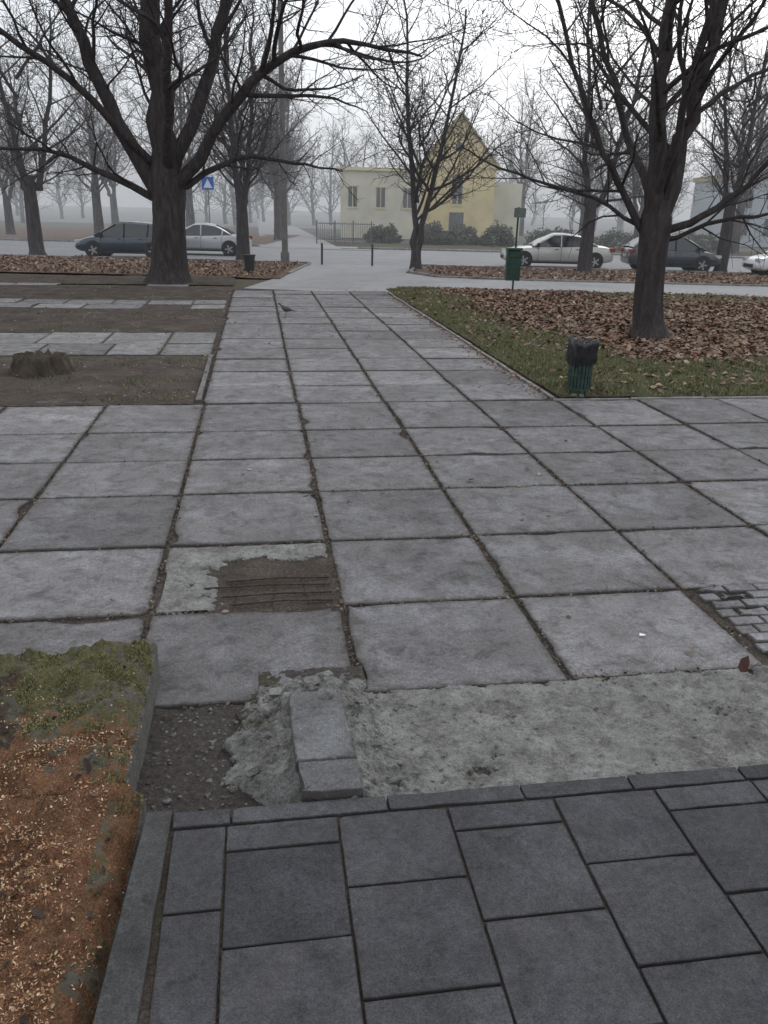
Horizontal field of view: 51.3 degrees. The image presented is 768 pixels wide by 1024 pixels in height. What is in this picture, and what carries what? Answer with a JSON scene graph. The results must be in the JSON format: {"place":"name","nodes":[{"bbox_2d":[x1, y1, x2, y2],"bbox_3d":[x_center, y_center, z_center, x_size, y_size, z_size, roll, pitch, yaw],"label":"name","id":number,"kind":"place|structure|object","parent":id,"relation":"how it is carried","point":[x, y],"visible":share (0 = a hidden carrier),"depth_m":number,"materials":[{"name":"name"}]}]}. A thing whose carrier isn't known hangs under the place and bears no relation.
{"place":"outdoors","nodes":[
{"label":"outdoors","id":0,"kind":"place"},
{"bbox_2d":[0,283,226,402],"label":"side slab paving","id":1,"kind":"structure","parent":0,"point":[142,344],"depth_m":13.64,"materials":[{"name":"concrete"}]},
{"bbox_2d":[257,214,340,248],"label":"alley path","id":2,"kind":"structure","parent":0,"point":[303,238],"depth_m":68.12,"materials":[{"name":"grey concrete"}]},
{"bbox_2d":[197,666,426,805],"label":"broken ramp","id":3,"kind":"structure","parent":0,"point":[264,786],"depth_m":3.31,"materials":[{"name":"grey concrete"}]},
{"bbox_2d":[288,690,363,801],"bbox_3d":[-0.247,0.917,3.208,0.248,0.082,0.696,-2,21,-8],"label":"ramp tile","id":4,"kind":"object","parent":3,"relation":"on","point":[326,763],"visible":0.98,"depth_m":3.11,"materials":[{"name":"concrete"}]},
{"bbox_2d":[0,204,687,236],"bbox_3d":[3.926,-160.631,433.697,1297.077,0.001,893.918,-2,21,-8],"label":"misty ground","id":5,"kind":"structure","parent":0,"point":[298,219],"depth_m":186.96,"materials":[{"name":"grey"}]},
{"bbox_2d":[0,240,750,271],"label":"road","id":6,"kind":"structure","parent":0,"point":[357,257],"depth_m":39.84,"materials":[{"name":"grey asphalt"}]},
{"bbox_2d":[74,221,151,257],"bbox_3d":[-11.309,-12.059,35.420,4.340,1.553,2.060,1,21,0],"label":"parked car","id":7,"kind":"object","parent":6,"relation":"on","point":[129,237],"visible":0.66,"depth_m":34.63,"materials":[{"name":"blue paint"}]},
{"bbox_2d":[202,177,213,222],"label":"pedestrian crossing sign","id":8,"kind":"object","parent":6,"relation":"on","point":[208,183],"visible":0.75,"depth_m":41.69,"materials":[{"name":"metal"}]},
{"bbox_2d":[186,223,252,255],"bbox_3d":[-8.778,-13.276,38.893,4.540,1.503,2.040,1,21,0],"label":"parked car","id":9,"kind":"object","parent":6,"relation":"on","point":[207,237],"visible":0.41,"depth_m":38.11,"materials":[{"name":"silver metal"}]},
{"bbox_2d":[0,238,752,273],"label":"road kerb","id":10,"kind":"structure","parent":6,"relation":"on","point":[379,249],"depth_m":34.12,"materials":[{"name":"concrete"}]},
{"bbox_2d":[500,233,615,267],"bbox_3d":[7.688,-11.677,35.710,4.840,1.503,2.100,1,21,0],"label":"parked car","id":11,"kind":"object","parent":6,"relation":"on","point":[551,248],"visible":0.73,"depth_m":34.92,"materials":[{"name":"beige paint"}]},
{"bbox_2d":[620,235,721,270],"bbox_3d":[12.582,-11.370,35.139,4.040,1.553,2.060,1,21,0],"label":"parked car","id":12,"kind":"object","parent":6,"relation":"on","point":[683,253],"visible":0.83,"depth_m":34.40,"materials":[{"name":"grey paint"}]},
{"bbox_2d":[742,251,767,274],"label":"parked car","id":13,"kind":"object","parent":6,"relation":"on","point":[752,264],"visible":0.91,"depth_m":32.91,"materials":[{"name":"white paint"}]},
{"bbox_2d":[2,238,749,256],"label":"pavement","id":14,"kind":"structure","parent":0,"point":[333,246],"depth_m":50.12,"materials":[{"name":"grey concrete"}]},
{"bbox_2d":[0,204,764,287],"bbox_3d":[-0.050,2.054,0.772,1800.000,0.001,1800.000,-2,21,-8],"label":"ground","id":15,"kind":"structure","parent":0,"point":[240,282],"depth_m":51.90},
{"bbox_2d":[0,0,119,254],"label":"bare linden tree","id":16,"kind":"object","parent":15,"relation":"on","point":[35,236],"visible":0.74,"depth_m":33.71,"materials":[{"name":"plant"}]},
{"bbox_2d":[0,274,235,284],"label":"soil bed","id":17,"kind":"object","parent":15,"relation":"on","point":[96,279],"visible":0.8,"depth_m":24.28,"materials":[{"name":"brown soil"}]},
{"bbox_2d":[0,0,507,284],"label":"bare linden tree","id":18,"kind":"object","parent":17,"relation":"on","point":[167,181],"visible":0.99,"depth_m":22.12,"materials":[{"name":"brown plant"}]},
{"bbox_2d":[93,811,172,1023],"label":"porch kerb","id":19,"kind":"structure","parent":15,"relation":"on","point":[121,996],"depth_m":2.32,"materials":[{"name":"concrete"}]},
{"bbox_2d":[163,0,308,259],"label":"bare linden tree","id":20,"kind":"object","parent":15,"relation":"on","point":[242,236],"visible":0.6,"depth_m":32.86,"materials":[{"name":"grey plant"}]},
{"bbox_2d":[316,220,371,244],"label":"metal fence","id":21,"kind":"object","parent":15,"relation":"on","point":[352,239],"visible":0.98,"depth_m":53.81,"materials":[{"name":"black metal"}]},
{"bbox_2d":[0,254,767,284],"bbox_3d":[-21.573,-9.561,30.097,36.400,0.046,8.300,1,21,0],"label":"leaf verge","id":22,"kind":"structure","parent":15,"relation":"on","point":[283,273],"depth_m":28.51,"materials":[{"name":"brown plant"}]},
{"bbox_2d":[243,254,254,272],"bbox_3d":[-4.738,-8.740,28.168,0.438,0.620,0.438,-2,21,-8],"label":"round litter bin","id":23,"kind":"object","parent":22,"relation":"on","point":[249,262],"visible":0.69,"depth_m":28.02,"materials":[{"name":"metal"}]},
{"bbox_2d":[277,0,288,264],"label":"street lamp","id":24,"kind":"object","parent":22,"relation":"on","point":[284,252],"visible":0.68,"depth_m":31.19,"materials":[{"name":"metal"}]},
{"bbox_2d":[354,0,540,268],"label":"bare linden tree","id":25,"kind":"object","parent":15,"relation":"on","point":[417,231],"visible":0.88,"depth_m":30.23,"materials":[{"name":"brown plant"}]},
{"bbox_2d":[138,779,767,1023],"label":"porch base","id":26,"kind":"object","parent":15,"relation":"on","point":[144,1016],"visible":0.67,"depth_m":2.39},
{"bbox_2d":[149,764,767,1023],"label":"porch tiles","id":27,"kind":"object","parent":26,"relation":"on","point":[288,956],"visible":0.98,"depth_m":2.44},
{"bbox_2d":[287,263,767,286],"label":"path kerb","id":28,"kind":"structure","parent":15,"relation":"on","point":[411,270],"depth_m":27.94,"materials":[{"name":"concrete"}]},
{"bbox_2d":[415,266,767,283],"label":"leaf verge","id":29,"kind":"structure","parent":15,"relation":"on","point":[424,270],"depth_m":30.77,"materials":[{"name":"brown plant"}]},
{"bbox_2d":[508,0,715,272],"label":"bare linden tree","id":30,"kind":"object","parent":29,"relation":"on","point":[584,264],"visible":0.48,"depth_m":30.69,"materials":[{"name":"grey plant"}]},
{"bbox_2d":[550,87,645,235],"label":"bare linden tree","id":31,"kind":"object","parent":15,"relation":"on","point":[581,207],"visible":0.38,"depth_m":55.11,"materials":[{"name":"grey plant"}]},
{"bbox_2d":[646,0,767,271],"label":"bare linden tree","id":32,"kind":"object","parent":15,"relation":"on","point":[723,248],"visible":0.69,"depth_m":33.52,"materials":[{"name":"grey plant"}]},
{"bbox_2d":[688,33,767,253],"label":"bare linden tree","id":33,"kind":"object","parent":15,"relation":"on","point":[737,228],"visible":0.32,"depth_m":53.72,"materials":[{"name":"grey plant"}]},
{"bbox_2d":[0,290,767,708],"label":"slab paving","id":34,"kind":"structure","parent":0,"point":[80,522],"depth_m":6.14,"materials":[{"name":"concrete"}]},
{"bbox_2d":[278,303,294,315],"bbox_3d":[-2.080,-4.318,17.062,0.380,0.282,0.126,3,21,5],"label":"pigeon","id":35,"kind":"object","parent":34,"relation":"on","point":[285,308],"visible":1,"depth_m":17.02,"materials":[{"name":"grey"}]},
{"bbox_2d":[2,283,755,653],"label":"scattered leaves","id":36,"kind":"object","parent":34,"relation":"on","point":[480,353],"visible":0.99,"depth_m":13.47,"materials":[{"name":"brown plant"}]},
{"bbox_2d":[0,291,767,710],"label":"joint debris","id":37,"kind":"object","parent":34,"relation":"on","point":[152,605],"visible":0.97,"depth_m":6.04,"materials":[{"name":"brown soil"}]},
{"bbox_2d":[136,665,767,819],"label":"cement patch","id":38,"kind":"object","parent":34,"relation":"on","point":[464,751],"visible":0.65,"depth_m":3.51,"materials":[{"name":"grey concrete"}]},
{"bbox_2d":[738,656,758,674],"bbox_3d":[1.831,0.776,4.021,0.090,0.091,0.079,19,27,40],"label":"curled dark leaf","id":39,"kind":"object","parent":38,"relation":"on","point":[744,663],"visible":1,"depth_m":4.03,"materials":[{"name":"brown plant"}]},
{"bbox_2d":[696,583,767,654],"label":"pavers","id":40,"kind":"object","parent":34,"relation":"on","point":[750,622],"visible":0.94,"depth_m":4.76,"materials":[{"name":"stone"}]},
{"bbox_2d":[0,288,767,711],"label":"joint soil","id":41,"kind":"structure","parent":0,"point":[286,572],"depth_m":5.03,"materials":[{"name":"brown soil"}]},
{"bbox_2d":[0,638,159,1023],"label":"mossy raised bed","id":42,"kind":"object","parent":41,"relation":"on","point":[109,855],"visible":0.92,"depth_m":2.75,"materials":[{"name":"brown soil"}]},
{"bbox_2d":[0,665,139,1022],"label":"dark bed leaves","id":43,"kind":"object","parent":42,"relation":"on","point":[39,913],"visible":1,"depth_m":2.79,"materials":[{"name":"brown plant"}]},
{"bbox_2d":[0,669,148,1023],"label":"sawdust and needles","id":44,"kind":"object","parent":42,"relation":"on","point":[10,1006],"visible":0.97,"depth_m":2.55,"materials":[{"name":"brown plant"}]},
{"bbox_2d":[0,640,154,816],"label":"moss tufts","id":45,"kind":"object","parent":42,"relation":"on","point":[89,725],"visible":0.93,"depth_m":3.41,"materials":[{"name":"green plant"}]},
{"bbox_2d":[0,356,207,406],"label":"soil bed","id":46,"kind":"object","parent":41,"relation":"on","point":[12,387],"visible":0.84,"depth_m":10.18,"materials":[{"name":"brown soil"}]},
{"bbox_2d":[7,349,74,378],"bbox_3d":[-4.622,-2.001,10.731,0.923,0.322,0.923,-9,23,-27],"label":"tree stump","id":47,"kind":"object","parent":46,"relation":"on","point":[28,364],"visible":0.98,"depth_m":10.51,"materials":[{"name":"brown wood"}]},
{"bbox_2d":[0,308,225,332],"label":"soil bed","id":48,"kind":"object","parent":41,"relation":"on","point":[25,321],"visible":0.97,"depth_m":15.69,"materials":[{"name":"brown soil"}]},
{"bbox_2d":[1,307,219,401],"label":"soil grass tufts","id":49,"kind":"object","parent":48,"relation":"on","point":[132,365],"visible":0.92,"depth_m":10.50,"materials":[{"name":"green plant"}]},
{"bbox_2d":[0,285,232,300],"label":"soil bed","id":50,"kind":"object","parent":41,"relation":"on","point":[101,292],"visible":0.98,"depth_m":20.63,"materials":[{"name":"brown soil"}]},
{"bbox_2d":[158,543,327,611],"bbox_3d":[-0.845,0.400,5.036,1.020,0.032,0.920,-2,21,-8],"label":"broken slab hollow","id":51,"kind":"object","parent":41,"relation":"on","point":[201,560],"visible":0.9,"depth_m":5.16,"materials":[{"name":"grey concrete"}]},
{"bbox_2d":[204,575,332,607],"bbox_3d":[-0.700,0.469,4.825,0.761,0.023,0.401,-2,21,-8],"label":"rebar mesh","id":52,"kind":"object","parent":41,"relation":"on","point":[273,593],"visible":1,"depth_m":4.82,"materials":[{"name":"brown metal"}]},
{"bbox_2d":[146,670,767,809],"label":"concrete rubble","id":53,"kind":"object","parent":41,"relation":"on","point":[251,769],"visible":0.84,"depth_m":3.47,"materials":[{"name":"grey concrete"}]},
{"bbox_2d":[388,292,767,400],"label":"lawn edging","id":54,"kind":"object","parent":41,"relation":"on","point":[594,399],"visible":0.62,"depth_m":10.34,"materials":[{"name":"concrete"}]},
{"bbox_2d":[0,221,767,251],"bbox_3d":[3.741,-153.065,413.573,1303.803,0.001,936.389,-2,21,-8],"label":"ground","id":55,"kind":"structure","parent":0,"point":[90,226],"depth_m":78.66,"materials":[{"name":"soil"}]},
{"bbox_2d":[44,38,147,224],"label":"bare linden tree","id":56,"kind":"object","parent":55,"relation":"on","point":[114,210],"visible":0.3,"depth_m":72.77,"materials":[{"name":"grey plant"}]},
{"bbox_2d":[0,228,298,244],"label":"verge","id":57,"kind":"structure","parent":55,"relation":"on","point":[71,234],"depth_m":59.86,"materials":[{"name":"brown plant"}]},
{"bbox_2d":[0,43,64,234],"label":"bare linden tree","id":58,"kind":"object","parent":57,"relation":"on","point":[9,223],"visible":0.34,"depth_m":55.64,"materials":[{"name":"grey plant"}]},
{"bbox_2d":[23,32,141,234],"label":"bare linden tree","id":59,"kind":"object","parent":57,"relation":"on","point":[95,191],"visible":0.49,"depth_m":52.61,"materials":[{"name":"grey plant"}]},
{"bbox_2d":[91,0,232,223],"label":"bare linden tree","id":60,"kind":"object","parent":57,"relation":"on","point":[179,115],"visible":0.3,"depth_m":49.74,"materials":[{"name":"grey plant"}]},
{"bbox_2d":[138,57,223,226],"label":"bare linden tree","id":61,"kind":"object","parent":57,"relation":"on","point":[190,209],"visible":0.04,"depth_m":66.97,"materials":[{"name":"grey plant"}]},
{"bbox_2d":[174,0,300,222],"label":"bare linden tree","id":62,"kind":"object","parent":57,"relation":"on","point":[257,181],"visible":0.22,"depth_m":49.45,"materials":[{"name":"grey plant"}]},
{"bbox_2d":[222,37,330,189],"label":"bare linden tree","id":63,"kind":"object","parent":57,"relation":"on","point":[287,122],"visible":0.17,"depth_m":65.02,"materials":[{"name":"grey plant"}]},
{"bbox_2d":[226,39,338,239],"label":"bare linden tree","id":64,"kind":"object","parent":57,"relation":"on","point":[276,192],"visible":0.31,"depth_m":56.81,"materials":[{"name":"grey plant"}]},
{"bbox_2d":[241,84,315,230],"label":"bare linden tree","id":65,"kind":"object","parent":55,"relation":"on","point":[272,195],"visible":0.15,"depth_m":79.15,"materials":[{"name":"grey plant"}]},
{"bbox_2d":[249,66,317,189],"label":"bare linden tree","id":66,"kind":"object","parent":55,"relation":"on","point":[293,134],"visible":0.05,"depth_m":90.84,"materials":[{"name":"grey plant"}]},
{"bbox_2d":[316,107,386,196],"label":"bare linden tree","id":67,"kind":"object","parent":55,"relation":"on","point":[353,155],"visible":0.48,"depth_m":86.55,"materials":[{"name":"grey plant"}]},
{"bbox_2d":[340,170,420,239],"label":"wing walls","id":68,"kind":"structure","parent":55,"relation":"on","point":[394,212],"depth_m":65.83,"materials":[{"name":"white paint"}]},
{"bbox_2d":[337,164,496,172],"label":"cornice","id":69,"kind":"structure","parent":68,"relation":"attached to","point":[385,169],"depth_m":64.67,"materials":[{"name":"paint"}]},
{"bbox_2d":[363,223,402,242],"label":"evergreen shrub","id":70,"kind":"object","parent":55,"relation":"on","point":[381,233],"visible":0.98,"depth_m":58.89,"materials":[{"name":"green plant"}]},
{"bbox_2d":[0,74,767,231],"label":"distant trees","id":71,"kind":"object","parent":55,"relation":"on","point":[622,209],"visible":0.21,"depth_m":118.80,"materials":[{"name":"grey plant"}]},
{"bbox_2d":[417,220,452,244],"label":"evergreen shrub","id":72,"kind":"object","parent":55,"relation":"on","point":[435,234],"visible":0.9,"depth_m":57.95,"materials":[{"name":"green plant"}]},
{"bbox_2d":[420,115,495,237],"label":"gable walls","id":73,"kind":"structure","parent":55,"relation":"on","point":[477,209],"depth_m":66.44,"materials":[{"name":"yellow paint"}]},
{"bbox_2d":[348,142,463,239],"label":"windows","id":74,"kind":"structure","parent":73,"relation":"attached to","point":[454,217],"depth_m":65.77,"materials":[{"name":"grey glass"}]},
{"bbox_2d":[347,185,463,209],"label":"window frames","id":75,"kind":"structure","parent":74,"relation":"attached to","point":[407,208],"depth_m":65.72,"materials":[{"name":"paint"}]},
{"bbox_2d":[421,110,499,171],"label":"gable roof","id":76,"kind":"structure","parent":73,"relation":"on","point":[456,118],"depth_m":64.69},
{"bbox_2d":[441,222,479,244],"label":"evergreen shrub","id":77,"kind":"object","parent":55,"relation":"on","point":[457,232],"visible":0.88,"depth_m":58.79,"materials":[{"name":"green plant"}]},
{"bbox_2d":[475,220,515,246],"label":"evergreen shrub","id":78,"kind":"object","parent":55,"relation":"on","point":[504,239],"visible":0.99,"depth_m":57.85,"materials":[{"name":"green plant"}]},
{"bbox_2d":[492,183,522,240],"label":"annex","id":79,"kind":"object","parent":55,"relation":"on","point":[507,198],"visible":0.43,"depth_m":68.52,"materials":[{"name":"white paint"}]},
{"bbox_2d":[488,57,576,235],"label":"bare linden tree","id":80,"kind":"object","parent":55,"relation":"on","point":[526,181],"visible":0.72,"depth_m":83.56,"materials":[{"name":"grey plant"}]},
{"bbox_2d":[523,226,573,244],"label":"evergreen shrub","id":81,"kind":"object","parent":55,"relation":"on","point":[540,234],"visible":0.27,"depth_m":58.32,"materials":[{"name":"green plant"}]},
{"bbox_2d":[552,90,630,212],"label":"bare linden tree","id":82,"kind":"object","parent":55,"relation":"on","point":[591,156],"visible":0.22,"depth_m":77.01,"materials":[{"name":"grey plant"}]},
{"bbox_2d":[593,227,638,249],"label":"evergreen shrub","id":83,"kind":"object","parent":55,"relation":"on","point":[608,239],"visible":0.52,"depth_m":57.57,"materials":[{"name":"green plant"}]},
{"bbox_2d":[581,51,705,236],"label":"bare linden tree","id":84,"kind":"object","parent":55,"relation":"on","point":[636,193],"visible":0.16,"depth_m":56.62,"materials":[{"name":"grey plant"}]},
{"bbox_2d":[617,78,703,194],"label":"bare linden tree","id":85,"kind":"object","parent":55,"relation":"on","point":[673,120],"visible":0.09,"depth_m":79.21,"materials":[{"name":"grey plant"}]},
{"bbox_2d":[672,231,719,250],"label":"evergreen shrub","id":86,"kind":"object","parent":55,"relation":"on","point":[699,239],"visible":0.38,"depth_m":57.42,"materials":[{"name":"green plant"}]},
{"bbox_2d":[687,179,767,246],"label":"walls","id":87,"kind":"structure","parent":55,"relation":"on","point":[699,206],"depth_m":70.58,"materials":[{"name":"grey paint"}]},
{"bbox_2d":[692,174,767,182],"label":"roof parapet","id":88,"kind":"structure","parent":87,"relation":"on","point":[704,179],"depth_m":73.54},
{"bbox_2d":[741,190,767,235],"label":"windows","id":89,"kind":"structure","parent":87,"relation":"attached to","point":[749,204],"depth_m":68.35,"materials":[{"name":"grey glass"}]},
{"bbox_2d":[713,47,767,173],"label":"bare linden tree","id":90,"kind":"object","parent":55,"relation":"on","point":[757,118],"visible":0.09,"depth_m":75.65,"materials":[{"name":"grey plant"}]},
{"bbox_2d":[0,0,767,220],"label":"sky","id":91,"kind":"structure","parent":0,"point":[328,18],"materials":[{"name":"white"}]},
{"bbox_2d":[246,264,767,296],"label":"cross path","id":92,"kind":"structure","parent":0,"point":[329,277],"depth_m":26.45,"materials":[{"name":"concrete"}]},
{"bbox_2d":[321,243,372,265],"bbox_3d":[-1.538,-10.745,33.367,2.205,0.860,0.110,1,21,0],"label":"barrier","id":93,"kind":"object","parent":92,"relation":"on","point":[322,249],"visible":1,"depth_m":33.31,"materials":[{"name":"metal"}]},
{"bbox_2d":[504,207,525,289],"bbox_3d":[3.881,-7.791,23.744,0.500,2.350,0.439,1,21,0],"label":"waste bag station","id":94,"kind":"object","parent":92,"relation":"on","point":[513,264],"visible":0.93,"depth_m":23.70,"materials":[{"name":"green paint"}]},
{"bbox_2d":[386,286,767,397],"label":"lawn","id":95,"kind":"structure","parent":0,"point":[628,383],"depth_m":12.84,"materials":[{"name":"plant"}]},
{"bbox_2d":[388,286,767,392],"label":"fallen leaves","id":96,"kind":"object","parent":95,"relation":"on","point":[608,307],"visible":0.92,"depth_m":16.98,"materials":[{"name":"brown plant"}]},
{"bbox_2d":[566,334,599,397],"bbox_3d":[2.470,-1.823,10.044,0.390,0.765,0.412,-6,22,-19],"label":"litter bin","id":97,"kind":"object","parent":95,"relation":"on","point":[581,357],"visible":1,"depth_m":9.93,"materials":[{"name":"green metal"}]},
{"bbox_2d":[402,0,767,339],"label":"bare linden tree","id":98,"kind":"object","parent":95,"relation":"on","point":[661,177],"visible":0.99,"depth_m":13.77,"materials":[{"name":"brown plant"}]}
]}

